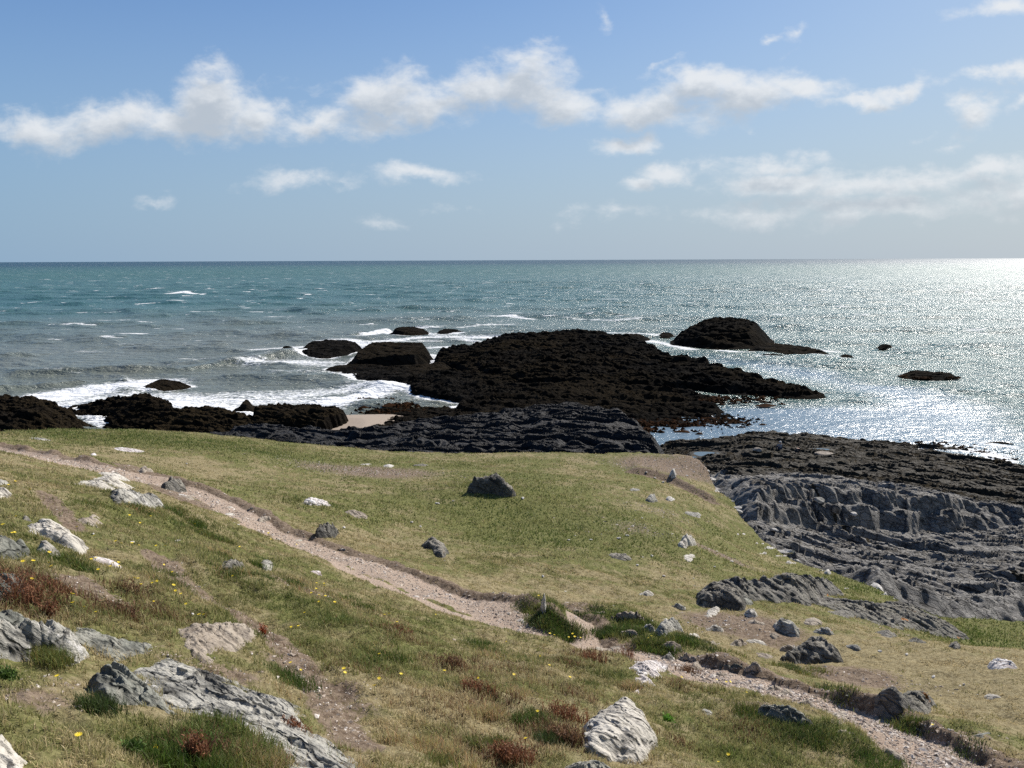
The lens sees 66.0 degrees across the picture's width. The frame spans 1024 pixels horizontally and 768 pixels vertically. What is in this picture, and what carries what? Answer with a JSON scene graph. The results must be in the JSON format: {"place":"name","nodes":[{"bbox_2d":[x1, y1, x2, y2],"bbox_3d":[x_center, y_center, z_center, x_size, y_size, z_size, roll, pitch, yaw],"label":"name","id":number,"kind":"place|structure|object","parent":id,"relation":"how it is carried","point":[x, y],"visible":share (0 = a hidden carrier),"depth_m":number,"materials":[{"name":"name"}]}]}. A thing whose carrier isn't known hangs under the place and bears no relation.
{"place":"outdoors","nodes":[
{"label":"outdoors","id":0,"kind":"place"},
{"bbox_2d":[332,414,400,429],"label":"beach","id":1,"kind":"structure","parent":0,"point":[362,421],"depth_m":117.71,"materials":[{"name":"beige sand"}]},
{"bbox_2d":[383,620,413,633],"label":"dock plant","id":2,"kind":"object","parent":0,"point":[401,629],"visible":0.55,"depth_m":9.91,"materials":[{"name":"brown plant"}]},
{"bbox_2d":[0,446,1020,767],"bbox_3d":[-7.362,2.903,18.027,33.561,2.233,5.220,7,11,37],"label":"path","id":3,"kind":"structure","parent":0,"point":[392,576],"depth_m":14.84,"materials":[{"name":"beige gravel"}]},
{"bbox_2d":[674,662,702,673],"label":"dock plant","id":4,"kind":"object","parent":3,"relation":"on","point":[688,668],"visible":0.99,"depth_m":11.63,"materials":[{"name":"brown plant"}]},
{"bbox_2d":[0,258,1023,464],"bbox_3d":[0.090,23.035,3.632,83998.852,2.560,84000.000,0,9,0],"label":"water","id":5,"kind":"structure","parent":0,"point":[221,334],"depth_m":304.63,"materials":[{"name":"teal liquid"}]},
{"bbox_2d":[0,394,98,430],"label":"shore rock","id":6,"kind":"object","parent":5,"relation":"in","point":[31,412],"visible":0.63,"depth_m":112.54,"materials":[{"name":"black stone"}]},
{"bbox_2d":[67,393,173,429],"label":"shore rock","id":7,"kind":"object","parent":5,"relation":"in","point":[138,411],"visible":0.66,"depth_m":118.80,"materials":[{"name":"black stone"}]},
{"bbox_2d":[143,379,190,390],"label":"reef","id":8,"kind":"object","parent":5,"relation":"in","point":[164,385],"visible":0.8,"depth_m":153.19},
{"bbox_2d":[148,405,256,432],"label":"shore rock","id":9,"kind":"object","parent":5,"relation":"in","point":[206,419],"visible":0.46,"depth_m":112.93,"materials":[{"name":"black stone"}]},
{"bbox_2d":[233,399,254,411],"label":"reef","id":10,"kind":"object","parent":5,"relation":"in","point":[246,405],"visible":0.51,"depth_m":129.60},
{"bbox_2d":[251,402,347,429],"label":"shore rock","id":11,"kind":"object","parent":5,"relation":"in","point":[305,415],"visible":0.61,"depth_m":113.55,"materials":[{"name":"black stone"}]},
{"bbox_2d":[302,339,361,358],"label":"reef","id":12,"kind":"object","parent":5,"relation":"in","point":[326,349],"visible":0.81,"depth_m":209.37},
{"bbox_2d":[326,364,381,371],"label":"reef","id":13,"kind":"object","parent":5,"relation":"in","point":[341,368],"visible":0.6,"depth_m":178.40},
{"bbox_2d":[363,407,412,413],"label":"weed ledge","id":14,"kind":"object","parent":5,"relation":"in","point":[390,408],"visible":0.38,"depth_m":128.35,"materials":[{"name":"brown plant"}]},
{"bbox_2d":[348,342,433,366],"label":"reef","id":15,"kind":"object","parent":5,"relation":"in","point":[388,354],"visible":0.8,"depth_m":185.99},
{"bbox_2d":[342,362,450,383],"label":"reef","id":16,"kind":"object","parent":5,"relation":"in","point":[401,373],"visible":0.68,"depth_m":164.84},
{"bbox_2d":[390,327,428,335],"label":"reef","id":17,"kind":"object","parent":5,"relation":"in","point":[411,331],"visible":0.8,"depth_m":260.31},
{"bbox_2d":[199,401,663,453],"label":"rock spur","id":18,"kind":"structure","parent":5,"relation":"in","point":[570,427],"depth_m":98.67,"materials":[{"name":"grey stone"}]},
{"bbox_2d":[375,405,497,425],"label":"weedy rocks","id":19,"kind":"object","parent":5,"relation":"in","point":[417,413],"visible":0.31,"depth_m":122.61,"materials":[{"name":"black stone"}]},
{"bbox_2d":[437,329,462,333],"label":"reef","id":20,"kind":"object","parent":5,"relation":"in","point":[445,331],"visible":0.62,"depth_m":264.52},
{"bbox_2d":[406,368,528,402],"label":"reef","id":21,"kind":"object","parent":5,"relation":"in","point":[454,385],"visible":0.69,"depth_m":144.51},
{"bbox_2d":[434,344,504,370],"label":"reef","id":22,"kind":"object","parent":5,"relation":"in","point":[457,357],"visible":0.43,"depth_m":180.74},
{"bbox_2d":[463,366,483,375],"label":"reef","id":23,"kind":"object","parent":5,"relation":"in","point":[472,369],"visible":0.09,"depth_m":160.86},
{"bbox_2d":[466,328,661,356],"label":"reef","id":24,"kind":"object","parent":5,"relation":"in","point":[587,341],"visible":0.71,"depth_m":190.46},
{"bbox_2d":[456,387,734,425],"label":"reef","id":25,"kind":"object","parent":5,"relation":"in","point":[637,404],"visible":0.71,"depth_m":128.62},
{"bbox_2d":[503,380,716,400],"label":"reef","id":26,"kind":"object","parent":5,"relation":"in","point":[615,388],"visible":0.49,"depth_m":141.50},
{"bbox_2d":[630,334,650,340],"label":"reef","id":27,"kind":"object","parent":5,"relation":"in","point":[641,337],"visible":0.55,"depth_m":243.44},
{"bbox_2d":[474,346,825,398],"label":"reef","id":28,"kind":"object","parent":5,"relation":"in","point":[686,371],"visible":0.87,"depth_m":152.91},
{"bbox_2d":[658,332,675,338],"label":"reef","id":29,"kind":"object","parent":5,"relation":"in","point":[666,335],"visible":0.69,"depth_m":250.00},
{"bbox_2d":[336,367,1022,463],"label":"seaweed","id":30,"kind":"object","parent":5,"relation":"in","point":[675,424],"visible":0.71,"depth_m":119.77,"materials":[{"name":"brown plant"}]},
{"bbox_2d":[670,317,774,349],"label":"islet","id":31,"kind":"object","parent":5,"relation":"in","point":[725,333],"visible":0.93,"depth_m":224.05,"materials":[{"name":"black stone"}]},
{"bbox_2d":[748,343,829,354],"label":"reef","id":32,"kind":"object","parent":5,"relation":"in","point":[786,349],"visible":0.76,"depth_m":206.18},
{"bbox_2d":[897,370,959,380],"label":"reef","id":33,"kind":"object","parent":5,"relation":"in","point":[920,373],"visible":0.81,"depth_m":162.79},
{"bbox_2d":[0,427,1023,767],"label":"ground","id":34,"kind":"structure","parent":0,"point":[964,677],"depth_m":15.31,"materials":[{"name":"green plant"}]},
{"bbox_2d":[0,487,11,497],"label":"rock outcrop","id":35,"kind":"object","parent":34,"relation":"on","point":[4,492],"visible":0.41,"depth_m":11.15,"materials":[{"name":"grey stone"}]},
{"bbox_2d":[0,664,22,680],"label":"leafy weed","id":36,"kind":"object","parent":34,"relation":"on","point":[9,673],"visible":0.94,"depth_m":4.58,"materials":[{"name":"green plant"}]},
{"bbox_2d":[0,609,24,625],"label":"rock outcrop","id":37,"kind":"object","parent":34,"relation":"on","point":[12,617],"visible":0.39,"depth_m":5.57,"materials":[{"name":"stone"}]},
{"bbox_2d":[0,734,26,767],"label":"rock outcrop","id":38,"kind":"object","parent":34,"relation":"on","point":[10,757],"visible":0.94,"depth_m":3.30,"materials":[{"name":"white stone"}]},
{"bbox_2d":[0,573,28,602],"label":"rock outcrop","id":39,"kind":"object","parent":34,"relation":"on","point":[4,586],"visible":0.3,"depth_m":6.20,"materials":[{"name":"stone"}]},
{"bbox_2d":[0,535,30,559],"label":"rock outcrop","id":40,"kind":"object","parent":34,"relation":"on","point":[10,547],"visible":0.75,"depth_m":7.60,"materials":[{"name":"stone"}]},
{"bbox_2d":[0,566,73,612],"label":"dock plant","id":41,"kind":"object","parent":34,"relation":"on","point":[25,589],"visible":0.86,"depth_m":6.15,"materials":[{"name":"brown plant"}]},
{"bbox_2d":[0,618,88,666],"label":"rock outcrop","id":42,"kind":"object","parent":34,"relation":"on","point":[16,640],"visible":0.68,"depth_m":5.19,"materials":[{"name":"stone"}]},
{"bbox_2d":[37,540,59,555],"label":"rock outcrop","id":43,"kind":"object","parent":34,"relation":"on","point":[44,544],"visible":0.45,"depth_m":8.18,"materials":[{"name":"grey stone"}]},
{"bbox_2d":[24,572,78,599],"bbox_3d":[-3.856,1.709,6.588,0.450,0.334,0.340,0,9,0],"label":"dock plant","id":44,"kind":"object","parent":34,"relation":"on","point":[49,586],"visible":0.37,"depth_m":6.56,"materials":[{"name":"brown plant"}]},
{"bbox_2d":[39,596,66,618],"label":"dock plant","id":45,"kind":"object","parent":34,"relation":"on","point":[49,608],"visible":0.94,"depth_m":6.00,"materials":[{"name":"brown plant"}]},
{"bbox_2d":[27,519,88,554],"bbox_3d":[-5.427,1.869,9.316,1.657,0.522,0.818,7,12,40],"label":"rock outcrop","id":46,"kind":"object","parent":34,"relation":"on","point":[57,532],"visible":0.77,"depth_m":9.03,"materials":[{"name":"grey stone"}]},
{"bbox_2d":[77,514,102,527],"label":"rock outcrop","id":47,"kind":"object","parent":34,"relation":"on","point":[92,519],"visible":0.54,"depth_m":10.95,"materials":[{"name":"beige stone"}]},
{"bbox_2d":[77,472,133,489],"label":"rock outcrop","id":48,"kind":"object","parent":34,"relation":"on","point":[112,478],"visible":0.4,"depth_m":17.57,"materials":[{"name":"grey stone"}]},
{"bbox_2d":[92,556,120,566],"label":"rock outcrop","id":49,"kind":"object","parent":34,"relation":"on","point":[104,560],"visible":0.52,"depth_m":8.78,"materials":[{"name":"stone"}]},
{"bbox_2d":[73,627,152,661],"bbox_3d":[-2.975,2.061,5.946,0.875,0.550,0.632,-5,10,-27],"label":"rock outcrop","id":50,"kind":"object","parent":34,"relation":"on","point":[95,638],"visible":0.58,"depth_m":5.80,"materials":[{"name":"stone"}]},
{"bbox_2d":[97,596,142,618],"bbox_3d":[-3.317,1.909,6.667,0.366,0.283,0.264,0,9,0],"label":"dock plant","id":51,"kind":"object","parent":34,"relation":"on","point":[122,606],"visible":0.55,"depth_m":6.64,"materials":[{"name":"brown plant"}]},
{"bbox_2d":[114,447,142,452],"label":"rock outcrop","id":52,"kind":"object","parent":34,"relation":"on","point":[127,449],"visible":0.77,"depth_m":30.07,"materials":[{"name":"stone"}]},
{"bbox_2d":[87,660,176,714],"bbox_3d":[-2.389,1.997,4.909,1.006,0.527,0.588,8,12,42],"label":"rock outcrop","id":53,"kind":"object","parent":34,"relation":"on","point":[115,676],"visible":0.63,"depth_m":4.81,"materials":[{"name":"stone"}]},
{"bbox_2d":[118,576,151,599],"bbox_3d":[-3.646,1.973,7.638,0.346,0.275,0.243,0,9,0],"label":"dock plant","id":54,"kind":"object","parent":34,"relation":"on","point":[133,586],"visible":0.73,"depth_m":7.62,"materials":[{"name":"brown plant"}]},
{"bbox_2d":[120,736,151,756],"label":"leafy weed","id":55,"kind":"object","parent":34,"relation":"on","point":[126,743],"visible":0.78,"depth_m":3.97,"materials":[{"name":"green plant"}]},
{"bbox_2d":[110,488,162,506],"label":"rock outcrop","id":56,"kind":"object","parent":34,"relation":"on","point":[131,495],"visible":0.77,"depth_m":13.97,"materials":[{"name":"stone"}]},
{"bbox_2d":[161,476,186,491],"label":"rock outcrop","id":57,"kind":"object","parent":34,"relation":"on","point":[174,484],"visible":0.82,"depth_m":20.47,"materials":[{"name":"stone"}]},
{"bbox_2d":[177,727,217,763],"bbox_3d":[-1.633,1.901,4.122,0.222,0.242,0.183,-4,10,-25],"label":"dock plant","id":58,"kind":"object","parent":34,"relation":"on","point":[193,741],"visible":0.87,"depth_m":4.10,"materials":[{"name":"brown plant"}]},
{"bbox_2d":[178,621,256,663],"bbox_3d":[-2.649,2.404,6.995,0.708,0.796,1.745,0,9,0],"label":"rock outcrop","id":59,"kind":"object","parent":34,"relation":"on","point":[202,640],"visible":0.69,"depth_m":6.82,"materials":[{"name":"beige stone"}]},
{"bbox_2d":[222,559,243,572],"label":"rock outcrop","id":60,"kind":"object","parent":34,"relation":"on","point":[230,563],"visible":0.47,"depth_m":10.29,"materials":[{"name":"stone"}]},
{"bbox_2d":[133,658,360,767],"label":"rock outcrop","id":61,"kind":"object","parent":34,"relation":"on","point":[193,688],"visible":0.59,"depth_m":5.23,"materials":[{"name":"stone"}]},
{"bbox_2d":[280,713,312,733],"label":"dock plant","id":62,"kind":"object","parent":34,"relation":"on","point":[295,723],"visible":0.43,"depth_m":5.17,"materials":[{"name":"brown plant"}]},
{"bbox_2d":[304,497,329,505],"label":"rock outcrop","id":63,"kind":"object","parent":34,"relation":"on","point":[315,500],"visible":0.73,"depth_m":22.68,"materials":[{"name":"stone"}]},
{"bbox_2d":[315,522,338,538],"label":"rock outcrop","id":64,"kind":"object","parent":34,"relation":"on","point":[325,530],"visible":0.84,"depth_m":18.83,"materials":[{"name":"stone"}]},
{"bbox_2d":[345,510,367,518],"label":"rock outcrop","id":65,"kind":"object","parent":34,"relation":"on","point":[355,513],"visible":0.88,"depth_m":22.73,"materials":[{"name":"beige stone"}]},
{"bbox_2d":[421,537,448,557],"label":"rock outcrop","id":66,"kind":"object","parent":34,"relation":"on","point":[437,547],"visible":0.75,"depth_m":20.21,"materials":[{"name":"stone"}]},
{"bbox_2d":[435,650,469,669],"bbox_3d":[-0.652,3.045,8.669,0.385,0.250,0.310,0,9,0],"label":"dock plant","id":67,"kind":"object","parent":34,"relation":"on","point":[451,662],"visible":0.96,"depth_m":8.64,"materials":[{"name":"brown plant"}]},
{"bbox_2d":[459,674,501,697],"bbox_3d":[-0.294,2.946,7.711,0.473,0.282,0.334,0,9,0],"label":"dock plant","id":68,"kind":"object","parent":34,"relation":"on","point":[470,684],"visible":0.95,"depth_m":7.69,"materials":[{"name":"brown plant"}]},
{"bbox_2d":[467,472,515,496],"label":"rock outcrop","id":69,"kind":"object","parent":34,"relation":"on","point":[496,483],"visible":0.94,"depth_m":28.85,"materials":[{"name":"stone"}]},
{"bbox_2d":[23,496,994,767],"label":"long grass","id":70,"kind":"structure","parent":34,"relation":"on","point":[443,752],"depth_m":8.31,"materials":[{"name":"green plant"}]},
{"bbox_2d":[487,736,536,766],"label":"dock plant","id":71,"kind":"object","parent":34,"relation":"on","point":[505,751],"visible":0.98,"depth_m":5.96,"materials":[{"name":"brown plant"}]},
{"bbox_2d":[541,593,545,613],"bbox_3d":[0.558,3.922,13.959,0.161,0.464,0.237,0,9,0],"label":"post","id":72,"kind":"object","parent":34,"relation":"on","point":[543,604],"visible":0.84,"depth_m":13.91,"materials":[{"name":"grey wood"}]},
{"bbox_2d":[540,696,589,724],"bbox_3d":[0.513,3.162,7.634,0.520,0.327,0.383,0,9,0],"label":"dock plant","id":73,"kind":"object","parent":34,"relation":"on","point":[571,712],"visible":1,"depth_m":7.61,"materials":[{"name":"brown plant"}]},
{"bbox_2d":[546,715,584,747],"bbox_3d":[0.454,3.027,6.844,0.363,0.309,0.301,2,9,16],"label":"dock plant","id":74,"kind":"object","parent":34,"relation":"on","point":[565,734],"visible":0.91,"depth_m":6.82,"materials":[{"name":"brown plant"}]},
{"bbox_2d":[565,759,609,767],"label":"rock outcrop","id":75,"kind":"object","parent":34,"relation":"on","point":[593,763],"visible":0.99,"depth_m":5.94,"materials":[{"name":"stone"}]},
{"bbox_2d":[577,647,607,663],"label":"dock plant","id":76,"kind":"object","parent":34,"relation":"on","point":[593,654],"visible":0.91,"depth_m":10.96,"materials":[{"name":"brown plant"}]},
{"bbox_2d":[594,646,625,652],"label":"rock outcrop","id":77,"kind":"object","parent":34,"relation":"on","point":[613,648],"visible":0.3,"depth_m":13.01,"materials":[{"name":"beige stone"}]},
{"bbox_2d":[582,696,658,764],"bbox_3d":[1.071,3.417,7.743,0.847,1.078,2.375,2,9,12],"label":"rock outcrop","id":78,"kind":"object","parent":34,"relation":"on","point":[621,729],"visible":0.84,"depth_m":7.00,"materials":[{"name":"white stone"}]},
{"bbox_2d":[609,553,631,560],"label":"rock outcrop","id":79,"kind":"object","parent":34,"relation":"on","point":[623,556],"visible":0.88,"depth_m":22.50,"materials":[{"name":"stone"}]},
{"bbox_2d":[611,643,633,658],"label":"dock plant","id":80,"kind":"object","parent":34,"relation":"on","point":[628,652],"visible":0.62,"depth_m":12.15,"materials":[{"name":"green plant"}]},
{"bbox_2d":[611,611,643,620],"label":"rock","id":81,"kind":"object","parent":34,"relation":"on","point":[626,614],"visible":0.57,"depth_m":14.73,"materials":[{"name":"beige stone"}]},
{"bbox_2d":[629,660,667,692],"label":"rock outcrop","id":82,"kind":"object","parent":34,"relation":"on","point":[644,668],"visible":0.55,"depth_m":10.68,"materials":[{"name":"stone"}]},
{"bbox_2d":[655,617,682,636],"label":"rock","id":83,"kind":"object","parent":34,"relation":"on","point":[664,625],"visible":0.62,"depth_m":14.06,"materials":[{"name":"stone"}]},
{"bbox_2d":[662,641,681,652],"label":"rock outcrop","id":84,"kind":"object","parent":34,"relation":"on","point":[673,644],"visible":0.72,"depth_m":13.03,"materials":[{"name":"beige stone"}]},
{"bbox_2d":[678,534,696,548],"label":"rock outcrop","id":85,"kind":"object","parent":34,"relation":"on","point":[687,540],"visible":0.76,"depth_m":25.43,"materials":[{"name":"grey stone"}]},
{"bbox_2d":[678,652,696,660],"bbox_3d":[2.836,4.416,12.672,0.366,0.211,0.105,7,12,40],"label":"slate ledge","id":86,"kind":"object","parent":34,"relation":"on","point":[685,656],"visible":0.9,"depth_m":12.68,"materials":[{"name":"grey stone"}]},
{"bbox_2d":[705,606,719,616],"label":"rock outcrop","id":87,"kind":"object","parent":34,"relation":"on","point":[714,610],"visible":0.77,"depth_m":17.84,"materials":[{"name":"grey stone"}]},
{"bbox_2d":[705,625,723,631],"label":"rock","id":88,"kind":"object","parent":34,"relation":"on","point":[717,628],"visible":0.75,"depth_m":16.39,"materials":[{"name":"grey stone"}]},
{"bbox_2d":[695,583,745,610],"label":"rock outcrop","id":89,"kind":"object","parent":34,"relation":"on","point":[725,596],"visible":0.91,"depth_m":18.59,"materials":[{"name":"stone"}]},
{"bbox_2d":[730,639,746,646],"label":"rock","id":90,"kind":"object","parent":34,"relation":"on","point":[739,642],"visible":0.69,"depth_m":15.58,"materials":[{"name":"grey stone"}]},
{"bbox_2d":[744,608,757,616],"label":"rock outcrop","id":91,"kind":"object","parent":34,"relation":"on","point":[751,612],"visible":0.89,"depth_m":17.85,"materials":[{"name":"grey stone"}]},
{"bbox_2d":[744,661,761,671],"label":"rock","id":92,"kind":"object","parent":34,"relation":"on","point":[755,666],"visible":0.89,"depth_m":12.05,"materials":[{"name":"grey stone"}]},
{"bbox_2d":[702,572,843,605],"bbox_3d":[8.045,6.236,22.609,2.697,3.537,9.437,8,12,41],"label":"rock outcrop","id":93,"kind":"object","parent":34,"relation":"on","point":[804,589],"visible":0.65,"depth_m":20.82,"materials":[{"name":"stone"}]},
{"bbox_2d":[757,704,813,726],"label":"rock outcrop","id":94,"kind":"object","parent":34,"relation":"on","point":[773,710],"visible":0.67,"depth_m":8.90,"materials":[{"name":"stone"}]},
{"bbox_2d":[772,618,799,637],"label":"rock outcrop","id":95,"kind":"object","parent":34,"relation":"on","point":[787,627],"visible":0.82,"depth_m":16.86,"materials":[{"name":"stone"}]},
{"bbox_2d":[780,636,842,664],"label":"rock outcrop","id":96,"kind":"object","parent":34,"relation":"on","point":[815,650],"visible":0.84,"depth_m":14.73,"materials":[{"name":"stone"}]},
{"bbox_2d":[804,617,821,625],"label":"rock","id":97,"kind":"object","parent":34,"relation":"on","point":[812,621],"visible":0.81,"depth_m":18.05,"materials":[{"name":"beige stone"}]},
{"bbox_2d":[813,627,833,634],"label":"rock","id":98,"kind":"object","parent":34,"relation":"on","point":[825,630],"visible":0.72,"depth_m":17.06,"materials":[{"name":"grey stone"}]},
{"bbox_2d":[828,609,853,618],"bbox_3d":[8.880,6.260,20.973,0.755,0.822,2.037,9,13,44],"label":"slate ledge","id":99,"kind":"object","parent":34,"relation":"on","point":[844,613],"visible":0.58,"depth_m":20.70,"materials":[{"name":"grey stone"}]},
{"bbox_2d":[875,630,896,637],"bbox_3d":[8.691,5.953,18.296,0.756,1.039,2.262,5,10,30],"label":"slate ledge","id":100,"kind":"object","parent":34,"relation":"on","point":[886,633],"visible":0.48,"depth_m":17.84,"materials":[{"name":"grey stone"}]},
{"bbox_2d":[882,748,905,764],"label":"rock outcrop","id":101,"kind":"object","parent":34,"relation":"on","point":[897,755],"visible":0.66,"depth_m":8.59,"materials":[{"name":"beige stone"}]},
{"bbox_2d":[821,596,968,639],"bbox_3d":[11.299,7.159,22.953,7.018,2.845,3.741,-7,11,-37],"label":"rock outcrop","id":102,"kind":"object","parent":34,"relation":"on","point":[899,615],"visible":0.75,"depth_m":22.21,"materials":[{"name":"stone"}]},
{"bbox_2d":[873,686,936,721],"bbox_3d":[5.772,4.687,11.422,0.914,1.534,2.593,6,11,35],"label":"rock outcrop","id":103,"kind":"object","parent":34,"relation":"on","point":[890,701],"visible":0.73,"depth_m":10.59,"materials":[{"name":"stone"}]},
{"bbox_2d":[987,658,1016,669],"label":"rock outcrop","id":104,"kind":"object","parent":34,"relation":"on","point":[998,663],"visible":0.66,"depth_m":13.82,"materials":[{"name":"stone"}]},
{"bbox_2d":[0,0,1023,261],"label":"sky","id":105,"kind":"structure","parent":0,"point":[131,130],"materials":[{"name":"blue"}]},
{"bbox_2d":[660,430,1023,621],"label":"rock platform","id":106,"kind":"object","parent":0,"point":[930,530],"visible":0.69,"depth_m":59.69,"materials":[{"name":"stone"}]},
{"bbox_2d":[832,503,840,514],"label":"boulder","id":107,"kind":"object","parent":106,"relation":"on","point":[836,508],"visible":1,"depth_m":57.39,"materials":[{"name":"stone"}]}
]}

